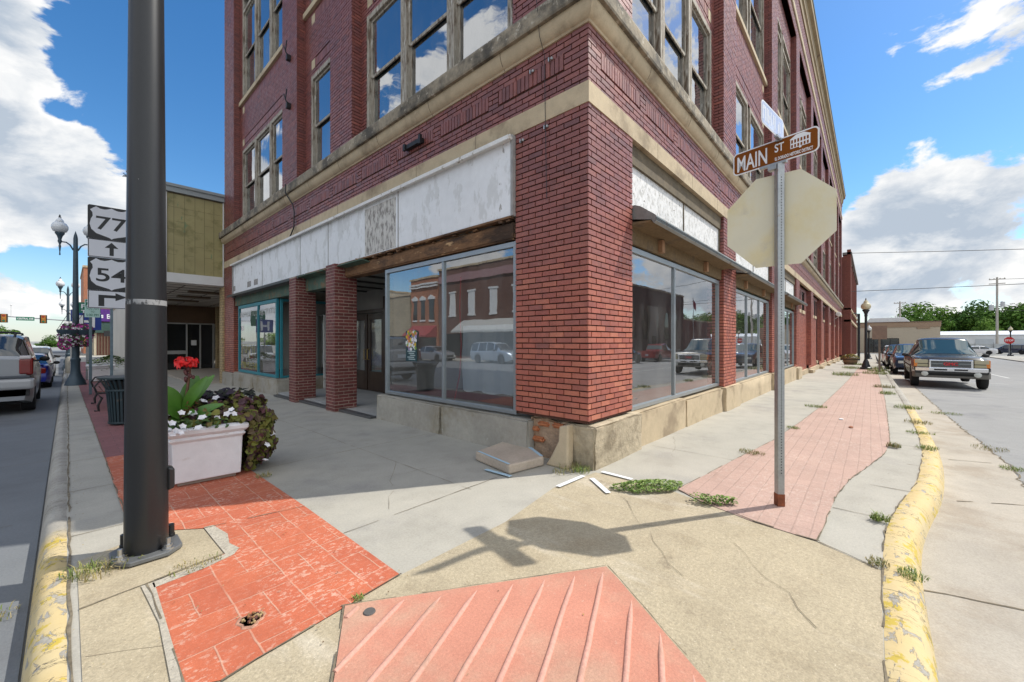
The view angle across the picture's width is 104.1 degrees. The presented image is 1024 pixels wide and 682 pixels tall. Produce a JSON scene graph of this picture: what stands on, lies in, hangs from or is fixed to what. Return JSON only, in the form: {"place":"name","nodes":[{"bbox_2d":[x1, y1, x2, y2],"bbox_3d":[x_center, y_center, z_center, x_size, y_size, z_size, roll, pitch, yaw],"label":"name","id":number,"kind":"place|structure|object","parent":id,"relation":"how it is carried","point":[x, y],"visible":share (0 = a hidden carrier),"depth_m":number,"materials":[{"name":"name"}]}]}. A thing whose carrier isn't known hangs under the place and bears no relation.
{"place":"outdoors","nodes":[
{"label":"outdoors","id":0,"kind":"place"},
{"bbox_2d":[0,350,65,681],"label":"street","id":1,"kind":"structure","parent":0,"point":[29,439],"depth_m":4.13,"materials":[{"name":"asphalt"}]},
{"bbox_2d":[0,331,49,409],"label":"parked car","id":2,"kind":"object","parent":1,"relation":"on","point":[20,374],"visible":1,"depth_m":9.48,"materials":[{"name":"grey paint"}]},
{"bbox_2d":[32,346,60,375],"bbox_3d":[-27.347,1.129,22.674,4.635,1.700,2.250,0,0,42],"label":"parked car","id":3,"kind":"object","parent":1,"relation":"on","point":[47,351],"visible":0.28,"depth_m":21.80,"materials":[{"name":"grey paint"}]},
{"bbox_2d":[35,353,59,386],"bbox_3d":[-20.475,1.181,16.538,4.810,1.381,2.300,0,0,42],"label":"parked car","id":4,"kind":"object","parent":1,"relation":"on","point":[47,372],"visible":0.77,"depth_m":15.93,"materials":[{"name":"blue paint"}]},
{"bbox_2d":[0,371,1023,681],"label":"pavement joint","id":5,"kind":"object","parent":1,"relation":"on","point":[68,629],"visible":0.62,"depth_m":2.58,"materials":[{"name":"concrete"}]},
{"bbox_2d":[79,362,123,457],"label":"faded red paving","id":6,"kind":"structure","parent":0,"point":[111,438],"depth_m":7.24,"materials":[{"name":"brick"}]},
{"bbox_2d":[79,313,100,379],"bbox_3d":[-18.945,0.245,17.798,0.087,2.970,0.880,0,0,42],"label":"hospital sign","id":7,"kind":"object","parent":6,"relation":"on","point":[96,323],"visible":0.4,"depth_m":17.79,"materials":[{"name":"blue"}]},
{"bbox_2d":[85,299,99,394],"bbox_3d":[-12.754,0.225,12.130,0.063,2.970,0.323,0,0,42],"label":"parking sign","id":8,"kind":"object","parent":6,"relation":"on","point":[90,313],"visible":0.69,"depth_m":12.09,"materials":[{"name":"teal"}]},
{"bbox_2d":[90,375,110,411],"bbox_3d":[-9.618,1.078,9.645,1.744,0.988,0.753,0,0,42],"label":"park bench","id":9,"kind":"object","parent":6,"relation":"on","point":[97,389],"visible":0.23,"depth_m":8.97,"materials":[{"name":"black metal"}]},
{"bbox_2d":[86,355,124,381],"bbox_3d":[-17.179,1.142,17.087,0.960,1.124,1.508,0,0,42],"label":"flower planter","id":10,"kind":"object","parent":6,"relation":"on","point":[98,369],"visible":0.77,"depth_m":16.72,"materials":[{"name":"beige"}]},
{"bbox_2d":[88,204,125,375],"bbox_3d":[-11.093,-1.044,11.060,0.915,5.288,0.058,0,0,-44],"label":"route sign post","id":11,"kind":"object","parent":6,"relation":"on","point":[106,254],"visible":0.91,"depth_m":10.98,"materials":[{"name":"white"}]},
{"bbox_2d":[96,375,124,423],"bbox_3d":[-7.160,1.075,7.443,0.824,0.850,0.824,0,0,42],"label":"litter bin","id":12,"kind":"object","parent":6,"relation":"on","point":[114,389],"visible":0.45,"depth_m":7.18,"materials":[{"name":"metal"}]},
{"bbox_2d":[77,472,884,681],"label":"corner pavement","id":13,"kind":"structure","parent":0,"point":[719,601],"depth_m":2.44,"materials":[{"name":"concrete"}]},
{"bbox_2d":[58,557,103,579],"bbox_3d":[-2.765,1.461,2.569,0.213,0.055,0.219,0,0,42],"label":"grass tuft","id":14,"kind":"object","parent":13,"relation":"on","point":[84,567],"visible":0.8,"depth_m":2.56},
{"bbox_2d":[62,552,146,582],"bbox_3d":[-2.634,1.448,2.600,0.268,0.081,0.393,0,0,26],"label":"grass tuft","id":15,"kind":"object","parent":13,"relation":"on","point":[94,571],"visible":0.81,"depth_m":2.54,"materials":[{"name":"plant"}]},
{"bbox_2d":[109,0,181,567],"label":"street pole","id":16,"kind":"object","parent":13,"relation":"on","point":[149,484],"visible":0.98,"depth_m":2.74,"materials":[{"name":"metal"}]},
{"bbox_2d":[141,582,181,681],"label":"mortar patch","id":17,"kind":"object","parent":13,"relation":"on","point":[173,669],"visible":1,"depth_m":2.01,"materials":[{"name":"concrete"}]},
{"bbox_2d":[164,551,220,576],"bbox_3d":[-2.103,1.470,2.642,0.199,0.036,0.301,0,0,42],"label":"grass tuft","id":18,"kind":"object","parent":13,"relation":"on","point":[193,564],"visible":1,"depth_m":2.63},
{"bbox_2d":[333,566,705,681],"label":"ramp paving","id":19,"kind":"structure","parent":13,"relation":"on","point":[605,662],"depth_m":2.01,"materials":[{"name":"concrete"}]},
{"bbox_2d":[609,479,682,493],"bbox_3d":[1.385,1.443,4.030,0.810,0.086,0.287,0,0,-8],"label":"ground weed","id":20,"kind":"object","parent":13,"relation":"on","point":[643,483],"visible":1,"depth_m":3.98,"materials":[{"name":"green plant"}]},
{"bbox_2d":[67,353,921,681],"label":"pavement","id":21,"kind":"structure","parent":0,"point":[325,477],"depth_m":4.49,"materials":[{"name":"grey concrete"}]},
{"bbox_2d":[56,277,79,369],"bbox_3d":[-31.605,-1.192,28.415,0.600,6.644,1.246,0,0,17],"label":"street lamp","id":22,"kind":"object","parent":21,"relation":"on","point":[60,283],"visible":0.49,"depth_m":28.34,"materials":[{"name":"black paint"}]},
{"bbox_2d":[51,215,88,385],"bbox_3d":[-16.677,-1.432,15.254,0.600,6.644,1.247,0,0,42],"label":"street lamp","id":23,"kind":"object","parent":21,"relation":"on","point":[59,227],"visible":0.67,"depth_m":15.18,"materials":[{"name":"metal"}]},
{"bbox_2d":[56,313,79,346],"bbox_3d":[-16.493,-0.416,14.860,0.640,1.314,0.640,0,0,42],"label":"flower basket","id":24,"kind":"object","parent":23,"relation":"hanging from","point":[68,331],"visible":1,"depth_m":14.72,"materials":[{"name":"blue paint"}]},
{"bbox_2d":[73,313,95,346],"bbox_3d":[-16.320,-0.414,15.202,0.640,1.317,0.640,0,0,42],"label":"flower basket","id":25,"kind":"object","parent":23,"relation":"hanging from","point":[83,335],"visible":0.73,"depth_m":15.09,"materials":[{"name":"blue paint"}]},
{"bbox_2d":[166,182,224,382],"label":"canopy building","id":26,"kind":"structure","parent":21,"relation":"on","point":[195,246],"depth_m":15.28,"materials":[{"name":"yellow tile"}]},
{"bbox_2d":[105,455,398,681],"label":"red paving","id":27,"kind":"structure","parent":21,"relation":"on","point":[312,574],"depth_m":2.53,"materials":[{"name":"brick"}]},
{"bbox_2d":[152,548,238,586],"bbox_3d":[-2.058,1.490,2.641,0.093,0.001,0.500,0,0,32],"label":"mortar patch","id":28,"kind":"object","parent":27,"relation":"on","point":[173,577],"visible":1,"depth_m":2.58,"materials":[{"name":"concrete"}]},
{"bbox_2d":[205,525,238,553],"bbox_3d":[-2.208,1.490,3.028,0.610,0.001,0.100,0,0,42],"label":"mortar patch","id":29,"kind":"object","parent":27,"relation":"on","point":[219,537],"visible":1,"depth_m":3.01,"materials":[{"name":"concrete"}]},
{"bbox_2d":[168,356,278,485],"bbox_3d":[-3.395,0.833,4.484,1.296,1.342,0.987,0,0,-44],"label":"flower planter","id":30,"kind":"object","parent":27,"relation":"on","point":[227,432],"visible":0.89,"depth_m":4.29,"materials":[{"name":"beige"}]},
{"bbox_2d":[235,611,265,629],"bbox_3d":[-1.396,1.480,2.125,0.133,0.021,0.133,0,0,-15],"label":"paving hole","id":31,"kind":"object","parent":27,"relation":"on","point":[250,620],"visible":1,"depth_m":2.12,"materials":[{"name":"soil"}]},
{"bbox_2d":[476,442,543,473],"bbox_3d":[0.015,1.438,5.059,0.813,0.113,0.888,0,0,-38],"label":"stone slab","id":32,"kind":"object","parent":21,"relation":"on","point":[508,458],"depth_m":4.79,"materials":[{"name":"beige"}]},
{"bbox_2d":[547,424,572,468],"bbox_3d":[0.597,1.252,4.810,0.310,0.496,0.212,0,0,42],"label":"leaning stone","id":33,"kind":"object","parent":21,"relation":"on","point":[562,454],"visible":0.94,"depth_m":4.73,"materials":[{"name":"stone"}]},
{"bbox_2d":[551,459,580,474],"bbox_3d":[0.649,1.444,4.604,0.315,0.087,0.526,0,0,42],"label":"grass tuft","id":34,"kind":"object","parent":21,"relation":"on","point":[573,466],"visible":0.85,"depth_m":4.57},
{"bbox_2d":[841,354,859,364],"bbox_3d":[28.792,1.542,33.959,1.315,0.918,1.284,0,0,42],"label":"barrel planter","id":35,"kind":"object","parent":21,"relation":"on","point":[849,361],"visible":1,"depth_m":33.67,"materials":[{"name":"brown wood"}]},
{"bbox_2d":[853,313,859,359],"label":"tall thin pole","id":36,"kind":"object","parent":21,"relation":"on","point":[858,335],"visible":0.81,"depth_m":45.23,"materials":[{"name":"paint"}]},
{"bbox_2d":[865,554,890,568],"bbox_3d":[2.451,1.469,2.677,0.153,0.038,0.152,0,0,11],"label":"grass tuft","id":37,"kind":"object","parent":21,"relation":"on","point":[877,562],"visible":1,"depth_m":2.67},
{"bbox_2d":[872,326,886,371],"bbox_3d":[21.804,0.519,23.681,0.660,2.850,0.125,0,0,42],"label":"blank sign","id":38,"kind":"object","parent":21,"relation":"on","point":[879,333],"visible":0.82,"depth_m":23.65,"materials":[{"name":"metal"}]},
{"bbox_2d":[867,510,893,522],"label":"grass tuft","id":39,"kind":"object","parent":21,"relation":"on","point":[877,517],"visible":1,"depth_m":3.30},
{"bbox_2d":[0,0,1023,341],"label":"sky","id":40,"kind":"structure","parent":0,"point":[926,96],"materials":[{"name":"blue"}]},
{"bbox_2d":[18,342,1023,681],"bbox_3d":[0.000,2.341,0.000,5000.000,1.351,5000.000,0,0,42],"label":"ground","id":41,"kind":"structure","parent":0,"point":[42,520],"depth_m":3.20,"materials":[{"name":"concrete"}]},
{"bbox_2d":[21,369,66,681],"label":"kerb","id":42,"kind":"structure","parent":41,"relation":"on","point":[45,657],"depth_m":2.48,"materials":[{"name":"paint"}]},
{"bbox_2d":[33,335,57,346],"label":"tree","id":43,"kind":"object","parent":41,"relation":"on","point":[49,341],"visible":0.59,"depth_m":145.51,"materials":[{"name":"green plant"}]},
{"bbox_2d":[80,265,87,353],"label":"orange brick shop","id":44,"kind":"structure","parent":41,"relation":"on","point":[84,282],"depth_m":72.54,"materials":[{"name":"brick"}]},
{"bbox_2d":[92,308,109,354],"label":"striped shop","id":45,"kind":"structure","parent":41,"relation":"on","point":[100,343],"depth_m":59.33,"materials":[{"name":"stone"}]},
{"bbox_2d":[113,309,214,367],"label":"neighbour store","id":46,"kind":"structure","parent":41,"relation":"on","point":[119,332],"depth_m":46.00,"materials":[{"name":"stone"}]},
{"bbox_2d":[219,0,845,470],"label":"brick building","id":47,"kind":"structure","parent":41,"relation":"on","point":[559,186],"depth_m":8.01,"materials":[{"name":"brick"}]},
{"bbox_2d":[243,138,254,215],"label":"window","id":48,"kind":"structure","parent":47,"relation":"in","point":[249,152],"depth_m":14.26,"materials":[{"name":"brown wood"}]},
{"bbox_2d":[243,0,254,96],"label":"window","id":49,"kind":"structure","parent":47,"relation":"in","point":[248,5],"depth_m":14.26,"materials":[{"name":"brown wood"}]},
{"bbox_2d":[238,298,278,377],"bbox_3d":[-8.283,-0.080,12.945,3.880,2.320,0.070,0,0,42],"label":"shop window","id":50,"kind":"structure","parent":47,"relation":"in","point":[276,301],"depth_m":12.77,"materials":[{"name":"teal paint"}]},
{"bbox_2d":[255,122,269,206],"bbox_3d":[-8.092,-5.580,13.069,1.487,2.640,0.170,0,0,42],"label":"window","id":51,"kind":"structure","parent":47,"relation":"in","point":[262,140],"depth_m":13.24,"materials":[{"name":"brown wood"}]},
{"bbox_2d":[255,0,269,79],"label":"window","id":52,"kind":"structure","parent":47,"relation":"in","point":[262,7],"depth_m":13.36,"materials":[{"name":"brown glass"}]},
{"bbox_2d":[270,109,282,195],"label":"window","id":53,"kind":"structure","parent":47,"relation":"in","point":[276,141],"depth_m":12.41,"materials":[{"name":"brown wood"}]},
{"bbox_2d":[270,0,282,58],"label":"window","id":54,"kind":"structure","parent":47,"relation":"in","point":[276,18],"depth_m":12.46,"materials":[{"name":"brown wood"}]},
{"bbox_2d":[280,299,325,377],"bbox_3d":[-6.255,-0.080,12.234,0.070,2.320,1.539,0,0,42],"label":"shop window","id":55,"kind":"structure","parent":47,"relation":"in","point":[281,300],"depth_m":11.65,"materials":[{"name":"teal paint"}]},
{"bbox_2d":[311,57,330,166],"bbox_3d":[-4.645,-5.580,9.978,1.500,2.640,0.170,0,0,42],"label":"window","id":56,"kind":"structure","parent":47,"relation":"in","point":[320,81],"depth_m":10.22,"materials":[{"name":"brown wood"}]},
{"bbox_2d":[323,315,325,387],"bbox_3d":[-5.622,0.335,12.565,0.050,2.270,0.600,0,0,42],"label":"white side door","id":57,"kind":"structure","parent":47,"relation":"in","point":[324,316],"depth_m":12.35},
{"bbox_2d":[357,314,367,389],"bbox_3d":[-4.623,0.325,12.099,0.880,2.250,0.120,0,0,42],"label":"shop door","id":58,"kind":"structure","parent":47,"relation":"in","point":[362,375],"depth_m":11.88,"materials":[{"name":"brown wood"}]},
{"bbox_2d":[367,313,382,391],"bbox_3d":[-3.931,0.325,11.478,0.880,2.250,0.120,0,0,42],"label":"shop door","id":59,"kind":"structure","parent":47,"relation":"in","point":[375,379],"depth_m":11.56,"materials":[{"name":"brown wood"}]},
{"bbox_2d":[367,0,402,127],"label":"window","id":60,"kind":"structure","parent":47,"relation":"in","point":[385,22],"depth_m":8.17,"materials":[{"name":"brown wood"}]},
{"bbox_2d":[405,330,416,361],"bbox_3d":[-1.789,0.078,7.094,0.360,0.563,0.007,0,0,42],"label":"flower poster","id":61,"kind":"object","parent":47,"relation":"attached to","point":[411,345],"visible":1,"depth_m":7.09,"materials":[{"name":"multicoloured paper"}]},
{"bbox_2d":[403,0,449,101],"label":"window","id":62,"kind":"structure","parent":47,"relation":"in","point":[423,63],"depth_m":7.28,"materials":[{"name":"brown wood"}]},
{"bbox_2d":[385,241,518,414],"bbox_3d":[-1.165,-0.180,6.560,3.345,2.360,0.070,0,0,42],"label":"shop window","id":63,"kind":"structure","parent":47,"relation":"in","point":[510,245],"depth_m":6.49,"materials":[{"name":"glass"}]},
{"bbox_2d":[451,277,461,399],"bbox_3d":[-1.191,-0.010,6.878,1.043,2.083,0.071,0,0,42],"label":"red cord","id":64,"kind":"object","parent":47,"relation":"hanging from","point":[460,339],"visible":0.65,"depth_m":6.55,"materials":[{"name":"red plastic"}]},
{"bbox_2d":[450,0,512,68],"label":"window","id":65,"kind":"structure","parent":47,"relation":"in","point":[473,24],"depth_m":6.41,"materials":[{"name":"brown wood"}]},
{"bbox_2d":[462,324,512,395],"bbox_3d":[-0.257,0.315,6.611,1.750,1.170,0.073,0,0,42],"label":"hanging sheet","id":66,"kind":"object","parent":47,"relation":"hanging from","point":[487,359],"visible":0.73,"depth_m":6.73,"materials":[{"name":"grey"}]},
{"bbox_2d":[632,0,662,59],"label":"window","id":67,"kind":"structure","parent":47,"relation":"in","point":[649,23],"depth_m":6.69,"materials":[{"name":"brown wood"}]},
{"bbox_2d":[632,246,718,410],"bbox_3d":[3.101,-0.175,7.287,0.070,2.350,4.600,0,0,42],"label":"shop window","id":68,"kind":"structure","parent":47,"relation":"in","point":[635,251],"depth_m":6.96,"materials":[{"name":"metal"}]},
{"bbox_2d":[663,0,689,96],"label":"window","id":69,"kind":"structure","parent":47,"relation":"in","point":[676,13],"depth_m":7.59,"materials":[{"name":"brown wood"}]},
{"bbox_2d":[690,0,710,124],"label":"window","id":70,"kind":"structure","parent":47,"relation":"in","point":[700,32],"depth_m":8.55,"materials":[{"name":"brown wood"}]},
{"bbox_2d":[736,81,747,174],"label":"window","id":71,"kind":"structure","parent":47,"relation":"in","point":[741,102],"depth_m":11.26,"materials":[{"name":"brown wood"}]},
{"bbox_2d":[736,0,747,31],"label":"window","id":72,"kind":"structure","parent":47,"relation":"in","point":[742,5],"depth_m":11.51,"materials":[{"name":"brown wood"}]},
{"bbox_2d":[735,289,768,381],"bbox_3d":[6.977,-0.135,11.608,0.070,2.370,4.790,0,0,42],"label":"shop window","id":73,"kind":"structure","parent":47,"relation":"in","point":[752,312],"depth_m":11.57,"materials":[{"name":"glass"}]},
{"bbox_2d":[748,107,763,181],"bbox_3d":[7.656,-5.580,12.575,0.170,2.640,2.053,0,0,42],"label":"window","id":74,"kind":"structure","parent":47,"relation":"in","point":[755,134],"depth_m":12.50,"materials":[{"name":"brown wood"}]},
{"bbox_2d":[748,0,763,71],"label":"window","id":75,"kind":"structure","parent":47,"relation":"in","point":[756,34],"depth_m":12.99,"materials":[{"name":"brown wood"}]},
{"bbox_2d":[778,19,781,117],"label":"window","id":76,"kind":"structure","parent":47,"relation":"in","point":[779,27],"depth_m":15.90,"materials":[{"name":"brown wood"}]},
{"bbox_2d":[782,34,789,134],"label":"window","id":77,"kind":"structure","parent":47,"relation":"in","point":[785,56],"depth_m":17.18,"materials":[{"name":"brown wood"}]},
{"bbox_2d":[785,309,793,367],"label":"shop window","id":78,"kind":"structure","parent":47,"relation":"in","point":[789,315],"depth_m":17.03,"materials":[{"name":"glass"}]},
{"bbox_2d":[801,100,805,170],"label":"window","id":79,"kind":"structure","parent":47,"relation":"in","point":[803,116],"depth_m":21.76,"materials":[{"name":"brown wood"}]},
{"bbox_2d":[813,151,816,177],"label":"window","id":80,"kind":"structure","parent":47,"relation":"in","point":[814,153],"depth_m":26.11,"materials":[{"name":"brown wood"}]},
{"bbox_2d":[842,249,857,359],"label":"brick building","id":81,"kind":"structure","parent":41,"relation":"on","point":[849,309],"depth_m":46.73,"materials":[{"name":"brick"}]},
{"bbox_2d":[860,321,941,352],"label":"tan store","id":82,"kind":"structure","parent":41,"relation":"on","point":[909,332],"depth_m":77.27,"materials":[{"name":"brown"}]},
{"bbox_2d":[867,317,908,321],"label":"roof unit","id":83,"kind":"structure","parent":82,"relation":"on","point":[898,319],"depth_m":88.67,"materials":[{"name":"white paint"}]},
{"bbox_2d":[891,310,930,320],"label":"tree","id":84,"kind":"object","parent":41,"relation":"on","point":[912,315],"visible":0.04,"depth_m":116.68,"materials":[{"name":"green plant"}]},
{"bbox_2d":[896,301,948,319],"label":"tree","id":85,"kind":"object","parent":41,"relation":"on","point":[915,308],"visible":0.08,"depth_m":143.00,"materials":[{"name":"green plant"}]},
{"bbox_2d":[908,311,954,328],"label":"tree","id":86,"kind":"object","parent":41,"relation":"on","point":[947,323],"visible":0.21,"depth_m":101.85,"materials":[{"name":"green plant"}]},
{"bbox_2d":[923,305,979,330],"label":"tree","id":87,"kind":"object","parent":41,"relation":"on","point":[941,312],"visible":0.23,"depth_m":116.28,"materials":[{"name":"green plant"}]},
{"bbox_2d":[940,304,1006,330],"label":"tree","id":88,"kind":"object","parent":41,"relation":"on","point":[957,319],"visible":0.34,"depth_m":112.59,"materials":[{"name":"green plant"}]},
{"bbox_2d":[940,331,1023,343],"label":"white shed","id":89,"kind":"structure","parent":41,"relation":"on","point":[979,337],"depth_m":86.45,"materials":[{"name":"metal"}]},
{"bbox_2d":[975,339,1023,343],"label":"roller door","id":90,"kind":"structure","parent":89,"relation":"in","point":[977,341],"depth_m":85.51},
{"bbox_2d":[946,299,1020,330],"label":"tree","id":91,"kind":"object","parent":41,"relation":"on","point":[981,303],"visible":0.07,"depth_m":134.03,"materials":[{"name":"green plant"}]},
{"bbox_2d":[970,346,997,354],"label":"parked car","id":92,"kind":"object","parent":41,"relation":"on","point":[982,350],"visible":0.57,"depth_m":68.60,"materials":[{"name":"white paint"}]},
{"bbox_2d":[971,318,1003,330],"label":"tree","id":93,"kind":"object","parent":41,"relation":"on","point":[983,326],"visible":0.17,"depth_m":96.90,"materials":[{"name":"green plant"}]},
{"bbox_2d":[970,342,1007,348],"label":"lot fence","id":94,"kind":"object","parent":41,"relation":"on","point":[993,345],"visible":0.29,"depth_m":78.27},
{"bbox_2d":[989,277,1005,343],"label":"utility pole","id":95,"kind":"object","parent":41,"relation":"on","point":[1002,304],"visible":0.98,"depth_m":82.13,"materials":[{"name":"brown wood"}]},
{"bbox_2d":[975,302,1023,330],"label":"tree","id":96,"kind":"object","parent":41,"relation":"on","point":[1013,319],"visible":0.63,"depth_m":105.15,"materials":[{"name":"green plant"}]},
{"bbox_2d":[993,344,1023,353],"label":"parked car","id":97,"kind":"object","parent":41,"relation":"on","point":[1017,348],"visible":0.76,"depth_m":70.86,"materials":[{"name":"black paint"}]},
{"bbox_2d":[679,369,889,540],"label":"pink paving","id":98,"kind":"structure","parent":0,"point":[828,452],"depth_m":4.82,"materials":[{"name":"brick"}]},
{"bbox_2d":[689,492,737,505],"bbox_3d":[1.850,1.451,3.662,0.411,0.079,0.172,0,0,12],"label":"ground weed","id":99,"kind":"object","parent":98,"relation":"on","point":[709,497],"visible":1,"depth_m":3.65,"materials":[{"name":"green plant"}]},
{"bbox_2d":[727,163,836,506],"bbox_3d":[2.416,-0.059,3.637,0.840,3.100,0.093,0,0,42],"label":"stop sign post","id":100,"kind":"object","parent":98,"relation":"on","point":[779,219],"visible":1,"depth_m":3.60,"materials":[{"name":"grey"}]},
{"bbox_2d":[733,126,819,175],"bbox_3d":[2.397,-1.699,3.664,0.060,0.272,0.700,0,0,-37],"label":"street name sign","id":101,"kind":"object","parent":100,"relation":"attached to","point":[769,156],"visible":1,"depth_m":3.63,"materials":[{"name":"brown"}]},
{"bbox_2d":[761,99,783,141],"bbox_3d":[2.297,-1.920,3.514,0.560,0.220,0.050,0,0,-40],"label":"cross street sign","id":102,"kind":"object","parent":101,"relation":"attached to","point":[772,121],"visible":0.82,"depth_m":3.50,"materials":[{"name":"white"}]},
{"bbox_2d":[859,298,871,369],"bbox_3d":[23.421,-0.368,26.412,0.680,5.003,0.680,0,0,42],"label":"street lamp","id":103,"kind":"object","parent":98,"relation":"on","point":[865,306],"visible":0.98,"depth_m":26.34,"materials":[{"name":"metal"}]},
{"bbox_2d":[877,355,1023,484],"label":"side street","id":104,"kind":"structure","parent":0,"point":[992,414],"depth_m":11.23,"materials":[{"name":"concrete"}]},
{"bbox_2d":[882,345,895,368],"bbox_3d":[30.424,1.201,31.149,2.350,1.860,5.635,0,0,42],"label":"pickup truck","id":105,"kind":"object","parent":104,"relation":"on","point":[890,348],"visible":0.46,"depth_m":30.71,"materials":[{"name":"black paint"}]},
{"bbox_2d":[888,344,913,373],"bbox_3d":[25.194,1.097,25.094,2.350,1.860,5.635,0,0,42],"label":"car","id":106,"kind":"object","parent":104,"relation":"on","point":[896,360],"visible":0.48,"depth_m":24.55,"materials":[{"name":"blue paint"}]},
{"bbox_2d":[875,354,943,681],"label":"kerb side","id":107,"kind":"structure","parent":104,"relation":"on","point":[909,651],"depth_m":2.56,"materials":[{"name":"paint"}]},
{"bbox_2d":[897,565,931,582],"bbox_3d":[2.536,1.469,2.534,0.160,0.038,0.182,0,0,-2],"label":"grass tuft","id":108,"kind":"object","parent":107,"relation":"on","point":[913,573],"visible":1,"depth_m":2.53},
{"bbox_2d":[902,338,990,388],"bbox_3d":[19.000,0.858,17.694,2.544,2.030,6.005,0,0,42],"label":"pickup truck","id":109,"kind":"object","parent":104,"relation":"on","point":[943,358],"visible":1,"depth_m":16.03,"materials":[{"name":"black paint"}]},
{"bbox_2d":[887,369,1023,681],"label":"gutter","id":110,"kind":"object","parent":104,"relation":"on","point":[974,549],"visible":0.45,"depth_m":2.96,"materials":[{"name":"concrete"}]},
{"bbox_2d":[988,356,1023,361],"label":"opposite pavement","id":111,"kind":"structure","parent":0,"point":[1017,358],"depth_m":53.83,"materials":[{"name":"grey concrete"}]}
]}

